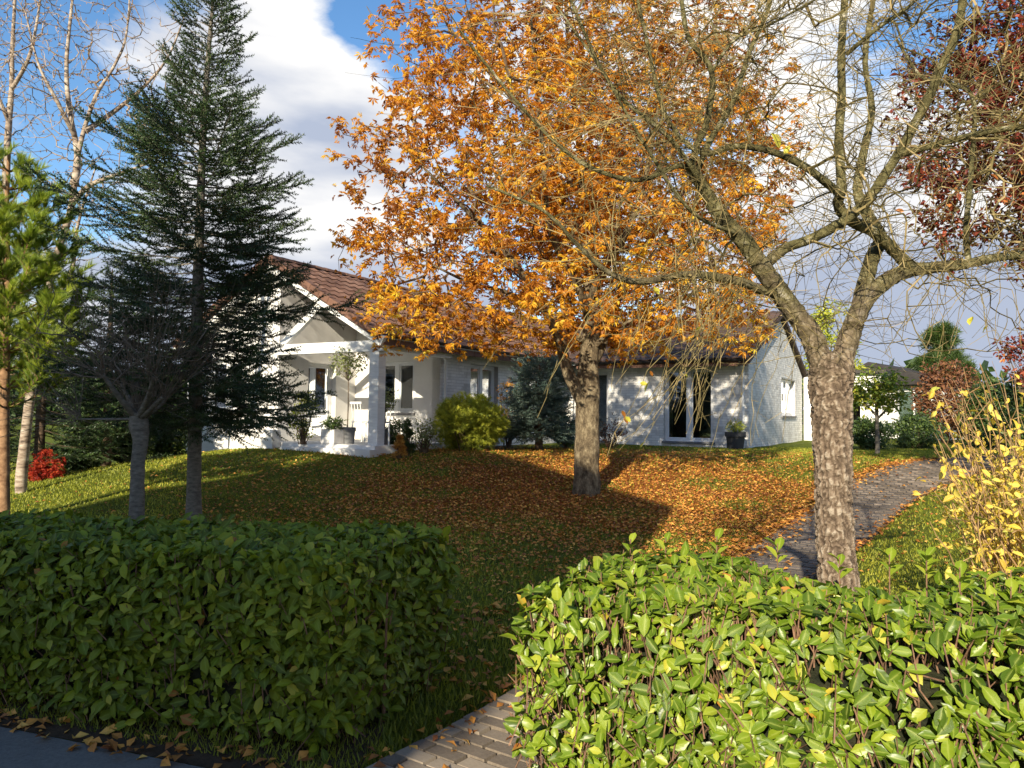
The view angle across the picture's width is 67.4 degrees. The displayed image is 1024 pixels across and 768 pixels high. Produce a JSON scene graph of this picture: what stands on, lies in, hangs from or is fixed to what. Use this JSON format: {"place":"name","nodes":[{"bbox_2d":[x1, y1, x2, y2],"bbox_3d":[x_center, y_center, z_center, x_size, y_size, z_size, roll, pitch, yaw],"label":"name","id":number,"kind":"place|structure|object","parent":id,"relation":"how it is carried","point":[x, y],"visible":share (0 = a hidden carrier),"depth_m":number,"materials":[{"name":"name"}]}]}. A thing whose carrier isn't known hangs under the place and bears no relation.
{"place":"outdoors","nodes":[
{"label":"outdoors","id":0,"kind":"place"},
{"bbox_2d":[0,727,202,767],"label":"road","id":1,"kind":"structure","parent":0,"point":[20,749],"depth_m":3.74,"materials":[{"name":"grey asphalt"}]},
{"bbox_2d":[385,417,403,444],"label":"green bush","id":2,"kind":"object","parent":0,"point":[396,426],"visible":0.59,"depth_m":15.76,"materials":[{"name":"green plant"}]},
{"bbox_2d":[0,416,1023,767],"bbox_3d":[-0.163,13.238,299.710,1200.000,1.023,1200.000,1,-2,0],"label":"lawn","id":3,"kind":"structure","parent":0,"point":[320,478],"depth_m":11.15,"materials":[{"name":"green plant"}]},
{"bbox_2d":[0,0,67,282],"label":"birch tree","id":4,"kind":"object","parent":3,"relation":"on","point":[8,134],"visible":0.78,"depth_m":13.88,"materials":[{"name":"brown plant"}]},
{"bbox_2d":[28,448,66,481],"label":"red maple shrub","id":5,"kind":"object","parent":3,"relation":"on","point":[40,470],"visible":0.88,"depth_m":13.88,"materials":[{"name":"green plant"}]},
{"bbox_2d":[0,139,104,514],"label":"young pine tree","id":6,"kind":"object","parent":3,"relation":"on","point":[29,246],"visible":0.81,"depth_m":9.92,"materials":[{"name":"green plant"}]},
{"bbox_2d":[10,252,125,477],"bbox_3d":[-9.086,-0.292,14.514,3.196,4.565,2.848,2,-3,-31],"label":"dark spruce tree","id":7,"kind":"object","parent":3,"relation":"on","point":[39,442],"visible":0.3,"depth_m":14.42,"materials":[{"name":"green plant"}]},
{"bbox_2d":[62,416,118,471],"bbox_3d":[-8.568,1.317,15.540,1.200,1.444,0.915,1,-2,0],"label":"laurel bush","id":8,"kind":"object","parent":3,"relation":"on","point":[92,463],"visible":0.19,"depth_m":15.33,"materials":[{"name":"green plant"}]},
{"bbox_2d":[0,0,186,493],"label":"birch tree","id":9,"kind":"object","parent":3,"relation":"on","point":[21,474],"visible":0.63,"depth_m":12.59,"materials":[{"name":"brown plant"}]},
{"bbox_2d":[22,263,187,466],"bbox_3d":[-8.203,-0.288,15.573,3.184,4.417,2.787,-1,-3,30],"label":"dark spruce tree","id":10,"kind":"object","parent":3,"relation":"on","point":[110,433],"visible":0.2,"depth_m":15.08,"materials":[{"name":"green plant"}]},
{"bbox_2d":[112,406,158,463],"bbox_3d":[-8.222,1.114,16.369,1.351,1.575,0.940,1,-2,0],"label":"laurel bush","id":11,"kind":"object","parent":3,"relation":"on","point":[130,447],"visible":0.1,"depth_m":16.24,"materials":[{"name":"green plant"}]},
{"bbox_2d":[0,227,276,522],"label":"pollarded tree","id":12,"kind":"object","parent":3,"relation":"on","point":[138,412],"visible":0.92,"depth_m":8.49,"materials":[{"name":"grey plant"}]},
{"bbox_2d":[150,395,187,457],"bbox_3d":[-7.717,0.970,17.146,1.015,1.670,1.086,2,-3,-33],"label":"laurel bush","id":13,"kind":"object","parent":3,"relation":"on","point":[164,448],"visible":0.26,"depth_m":16.96,"materials":[{"name":"green plant"}]},
{"bbox_2d":[10,0,371,519],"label":"spruce tree","id":14,"kind":"object","parent":3,"relation":"on","point":[240,389],"visible":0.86,"depth_m":9.64,"materials":[{"name":"green plant"}]},
{"bbox_2d":[0,689,387,767],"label":"planting bed","id":15,"kind":"object","parent":3,"relation":"on","point":[202,759],"visible":0.23,"depth_m":3.91,"materials":[{"name":"soil"}]},
{"bbox_2d":[0,508,461,763],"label":"laurel hedge","id":16,"kind":"object","parent":15,"relation":"on","point":[243,626],"visible":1,"depth_m":4.04,"materials":[{"name":"green plant"}]},
{"bbox_2d":[391,433,407,458],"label":"dwarf conifer","id":17,"kind":"object","parent":3,"relation":"on","point":[399,445],"visible":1,"depth_m":14.52,"materials":[{"name":"orange plant"}]},
{"bbox_2d":[401,418,416,456],"bbox_3d":[-2.035,1.024,14.959,0.443,0.815,0.353,0,-3,26],"label":"dwarf conifer","id":18,"kind":"object","parent":3,"relation":"on","point":[408,432],"visible":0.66,"depth_m":14.93,"materials":[{"name":"green plant"}]},
{"bbox_2d":[410,417,439,452],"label":"rose bush","id":19,"kind":"object","parent":3,"relation":"on","point":[424,444],"visible":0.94,"depth_m":15.49,"materials":[{"name":"green plant"}]},
{"bbox_2d":[0,445,995,767],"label":"fallen leaves","id":20,"kind":"object","parent":3,"relation":"on","point":[798,511],"visible":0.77,"depth_m":10.95,"materials":[{"name":"orange plant"}]},
{"bbox_2d":[429,445,570,450],"bbox_3d":[-0.345,1.498,17.928,2.285,0.053,6.262,-1,-3,41],"label":"flower bed","id":21,"kind":"object","parent":3,"relation":"on","point":[511,447],"visible":0.22,"depth_m":18.93,"materials":[{"name":"soil"}]},
{"bbox_2d":[430,391,511,451],"bbox_3d":[-0.871,0.843,16.281,1.796,1.479,1.337,1,-2,0],"label":"golden cypress shrub","id":22,"kind":"object","parent":21,"relation":"on","point":[479,423],"visible":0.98,"depth_m":16.04,"materials":[{"name":"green plant"}]},
{"bbox_2d":[496,379,514,447],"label":"orange leaved shrub","id":23,"kind":"object","parent":21,"relation":"on","point":[508,443],"visible":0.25,"depth_m":18.15,"materials":[{"name":"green plant"}]},
{"bbox_2d":[10,357,1022,423],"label":"wood","id":24,"kind":"object","parent":3,"relation":"on","point":[984,364],"depth_m":84.38,"materials":[{"name":"green plant"}]},
{"bbox_2d":[173,255,891,457],"bbox_3d":[2.963,-0.145,23.380,14.124,4.640,20.620,-1,-3,30],"label":"white bungalow","id":25,"kind":"object","parent":3,"relation":"on","point":[425,386],"visible":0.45,"depth_m":19.30,"materials":[{"name":"paint"}]},
{"bbox_2d":[210,360,242,413],"bbox_3d":[-6.603,0.062,17.775,1.300,1.260,0.240,-1,-3,30],"label":"window","id":26,"kind":"structure","parent":25,"relation":"in","point":[221,405],"depth_m":17.95,"materials":[{"name":"white glass"}]},
{"bbox_2d":[288,390,318,444],"bbox_3d":[-4.338,0.685,15.891,0.683,1.136,0.604,1,-2,0],"label":"potted plant","id":27,"kind":"object","parent":25,"relation":"on","point":[302,435],"visible":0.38,"depth_m":15.84,"materials":[{"name":"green plant"}]},
{"bbox_2d":[307,363,331,439],"bbox_3d":[-5.198,0.476,18.423,1.480,2.100,1.500,-1,-3,30],"label":"porch door","id":28,"kind":"structure","parent":25,"relation":"in","point":[320,375],"depth_m":18.15,"materials":[{"name":"white glass"}]},
{"bbox_2d":[321,429,343,443],"bbox_3d":[-3.680,1.075,15.722,0.360,0.300,0.290,-1,-3,30],"label":"square planter","id":29,"kind":"object","parent":25,"relation":"on","point":[333,436],"visible":0.99,"depth_m":15.61,"materials":[{"name":"white paint"}]},
{"bbox_2d":[319,415,349,430],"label":"leafy plant","id":30,"kind":"object","parent":29,"relation":"in","point":[333,424],"visible":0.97,"depth_m":15.66,"materials":[{"name":"green plant"}]},
{"bbox_2d":[340,427,355,443],"bbox_3d":[-3.417,1.066,15.923,0.360,0.340,0.360,1,-2,0],"label":"plant pot","id":31,"kind":"object","parent":25,"relation":"on","point":[349,435],"visible":0.85,"depth_m":15.78,"materials":[{"name":"grey metal"}]},
{"bbox_2d":[328,340,368,426],"bbox_3d":[-3.404,0.018,15.955,0.861,1.837,0.808,1,-2,0],"label":"olive tree","id":32,"kind":"object","parent":31,"relation":"in","point":[346,369],"visible":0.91,"depth_m":15.93,"materials":[{"name":"green plant"}]},
{"bbox_2d":[350,402,367,441],"bbox_3d":[-3.360,0.851,17.385,0.427,0.891,0.479,-1,-3,42],"label":"garden chair","id":33,"kind":"object","parent":25,"relation":"on","point":[358,421],"visible":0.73,"depth_m":17.21,"materials":[{"name":"white wood"}]},
{"bbox_2d":[364,402,392,441],"bbox_3d":[-2.919,0.834,16.820,0.427,0.891,0.479,-1,-3,34],"label":"garden chair","id":34,"kind":"object","parent":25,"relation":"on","point":[389,422],"visible":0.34,"depth_m":16.81,"materials":[{"name":"white wood"}]},
{"bbox_2d":[384,429,392,444],"bbox_3d":[-2.628,1.081,15.813,0.360,0.320,0.360,1,-2,0],"label":"plant pot","id":35,"kind":"object","parent":25,"relation":"on","point":[385,437],"visible":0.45,"depth_m":15.67,"materials":[{"name":"grey ceramic"}]},
{"bbox_2d":[385,387,398,424],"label":"olive tree","id":36,"kind":"object","parent":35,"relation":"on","point":[388,406],"visible":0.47,"depth_m":15.82,"materials":[{"name":"green plant"}]},
{"bbox_2d":[388,424,389,445],"bbox_3d":[-2.445,1.011,15.249,0.034,0.420,0.034,1,-2,0],"label":"white stake","id":37,"kind":"object","parent":25,"relation":"on","point":[388,434],"visible":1,"depth_m":15.24,"materials":[{"name":"white wood"}]},
{"bbox_2d":[385,361,414,414],"bbox_3d":[-2.765,0.101,18.424,1.200,1.290,0.200,-1,-3,30],"label":"window","id":38,"kind":"structure","parent":25,"relation":"in","point":[399,374],"depth_m":18.41,"materials":[{"name":"white glass"}]},
{"bbox_2d":[470,364,499,445],"bbox_3d":[-0.760,0.526,19.430,0.240,2.010,1.420,-1,-3,30],"label":"glass door","id":39,"kind":"structure","parent":25,"relation":"in","point":[482,380],"depth_m":19.61,"materials":[{"name":"glass"}]},
{"bbox_2d":[574,372,607,442],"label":"french door","id":40,"kind":"structure","parent":25,"relation":"in","point":[603,376],"depth_m":24.42,"materials":[{"name":"white glass"}]},
{"bbox_2d":[662,368,714,443],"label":"french window","id":41,"kind":"structure","parent":25,"relation":"in","point":[674,432],"depth_m":22.73,"materials":[{"name":"white glass"}]},
{"bbox_2d":[781,379,796,417],"bbox_3d":[9.143,0.489,25.572,0.220,1.260,2.500,-1,-3,30],"label":"window","id":42,"kind":"structure","parent":25,"relation":"in","point":[784,391],"depth_m":25.92,"materials":[{"name":"white glass"}]},
{"bbox_2d":[853,382,862,422],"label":"side door","id":43,"kind":"structure","parent":25,"relation":"in","point":[859,413],"depth_m":28.53,"materials":[{"name":"glass"}]},
{"bbox_2d":[499,349,576,450],"bbox_3d":[0.593,0.338,17.295,2.306,2.311,2.329,1,-2,0],"label":"blue dwarf spruce","id":44,"kind":"object","parent":3,"relation":"on","point":[550,421],"visible":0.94,"depth_m":16.90,"materials":[{"name":"green plant"}]},
{"bbox_2d":[558,415,575,448],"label":"evergreen bush","id":45,"kind":"object","parent":3,"relation":"on","point":[566,445],"visible":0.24,"depth_m":17.70,"materials":[{"name":"green plant"}]},
{"bbox_2d":[321,0,814,496],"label":"chestnut tree","id":46,"kind":"object","parent":3,"relation":"on","point":[583,385],"visible":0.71,"depth_m":11.08,"materials":[{"name":"orange plant"}]},
{"bbox_2d":[599,412,627,448],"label":"leaved shrub","id":47,"kind":"object","parent":3,"relation":"on","point":[607,444],"visible":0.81,"depth_m":19.31,"materials":[{"name":"green plant"}]},
{"bbox_2d":[351,0,1023,591],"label":"bare ornamental tree","id":48,"kind":"object","parent":3,"relation":"on","point":[831,380],"visible":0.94,"depth_m":3.92,"materials":[{"name":"brown plant"}]},
{"bbox_2d":[725,432,745,448],"bbox_3d":[5.849,1.488,20.109,0.540,0.460,0.540,1,-2,0],"label":"plant pot","id":49,"kind":"object","parent":3,"relation":"on","point":[734,440],"visible":0.87,"depth_m":19.91,"materials":[{"name":"grey plastic"}]},
{"bbox_2d":[725,418,746,431],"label":"potted bush","id":50,"kind":"object","parent":49,"relation":"on","point":[739,428],"visible":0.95,"depth_m":20.04,"materials":[{"name":"green plant"}]},
{"bbox_2d":[499,528,1023,767],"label":"laurel hedge","id":51,"kind":"object","parent":3,"relation":"on","point":[714,660],"visible":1,"depth_m":2.91,"materials":[{"name":"green plant"}]},
{"bbox_2d":[802,297,864,414],"bbox_3d":[12.151,-0.355,29.098,2.347,5.963,2.393,1,-2,0],"label":"leafy green tree","id":52,"kind":"object","parent":3,"relation":"on","point":[828,335],"visible":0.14,"depth_m":28.92,"materials":[{"name":"green plant"}]},
{"bbox_2d":[852,415,894,449],"bbox_3d":[9.799,1.363,20.980,1.435,1.112,1.060,1,-2,0],"label":"box bush","id":53,"kind":"object","parent":3,"relation":"on","point":[863,429],"visible":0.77,"depth_m":20.82,"materials":[{"name":"green plant"}]},
{"bbox_2d":[853,363,915,453],"bbox_3d":[8.347,0.568,17.498,1.509,2.127,1.350,2,-3,-29],"label":"magnolia tree","id":54,"kind":"object","parent":3,"relation":"on","point":[881,386],"visible":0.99,"depth_m":17.34,"materials":[{"name":"green plant"}]},
{"bbox_2d":[885,409,947,448],"bbox_3d":[11.802,1.414,22.460,1.882,1.363,1.352,1,-2,0],"label":"box bush","id":55,"kind":"object","parent":3,"relation":"on","point":[920,439],"visible":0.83,"depth_m":22.26,"materials":[{"name":"green plant"}]},
{"bbox_2d":[861,362,996,439],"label":"neighbouring house","id":56,"kind":"structure","parent":3,"relation":"on","point":[910,374],"depth_m":31.42,"materials":[{"name":"paint"}]},
{"bbox_2d":[906,357,980,442],"bbox_3d":[15.310,0.673,26.983,2.644,3.285,2.212,1,-2,0],"label":"russet bush","id":57,"kind":"object","parent":3,"relation":"on","point":[936,375],"visible":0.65,"depth_m":26.83,"materials":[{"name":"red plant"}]},
{"bbox_2d":[878,0,1023,288],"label":"copper leaved tree","id":58,"kind":"object","parent":3,"relation":"on","point":[940,195],"visible":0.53,"depth_m":9.20,"materials":[{"name":"red plant"}]},
{"bbox_2d":[908,320,996,438],"bbox_3d":[19.147,0.139,34.087,4.485,6.265,4.396,1,-2,0],"label":"conifer","id":59,"kind":"object","parent":3,"relation":"on","point":[935,338],"visible":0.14,"depth_m":33.77,"materials":[{"name":"green plant"}]},
{"bbox_2d":[912,362,1023,614],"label":"yellow leaved shrub","id":60,"kind":"object","parent":3,"relation":"on","point":[1011,552],"visible":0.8,"depth_m":4.59,"materials":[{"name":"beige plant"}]},
{"bbox_2d":[950,376,1023,447],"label":"evergreen shrub","id":61,"kind":"object","parent":3,"relation":"on","point":[979,425],"visible":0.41,"depth_m":23.76,"materials":[{"name":"green plant"}]},
{"bbox_2d":[991,327,1023,392],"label":"dark red shrub","id":62,"kind":"object","parent":3,"relation":"on","point":[1010,352],"visible":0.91,"depth_m":18.08,"materials":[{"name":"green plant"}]},
{"bbox_2d":[993,369,1023,449],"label":"evergreen shrub","id":63,"kind":"object","parent":3,"relation":"on","point":[1008,390],"visible":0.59,"depth_m":20.11,"materials":[{"name":"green plant"}]},
{"bbox_2d":[0,0,1023,409],"label":"sky","id":64,"kind":"structure","parent":0,"point":[304,51],"materials":[{"name":"blue"}]},
{"bbox_2d":[366,455,1020,767],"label":"path","id":65,"kind":"structure","parent":0,"point":[488,747],"depth_m":7.89,"materials":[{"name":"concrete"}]}
]}

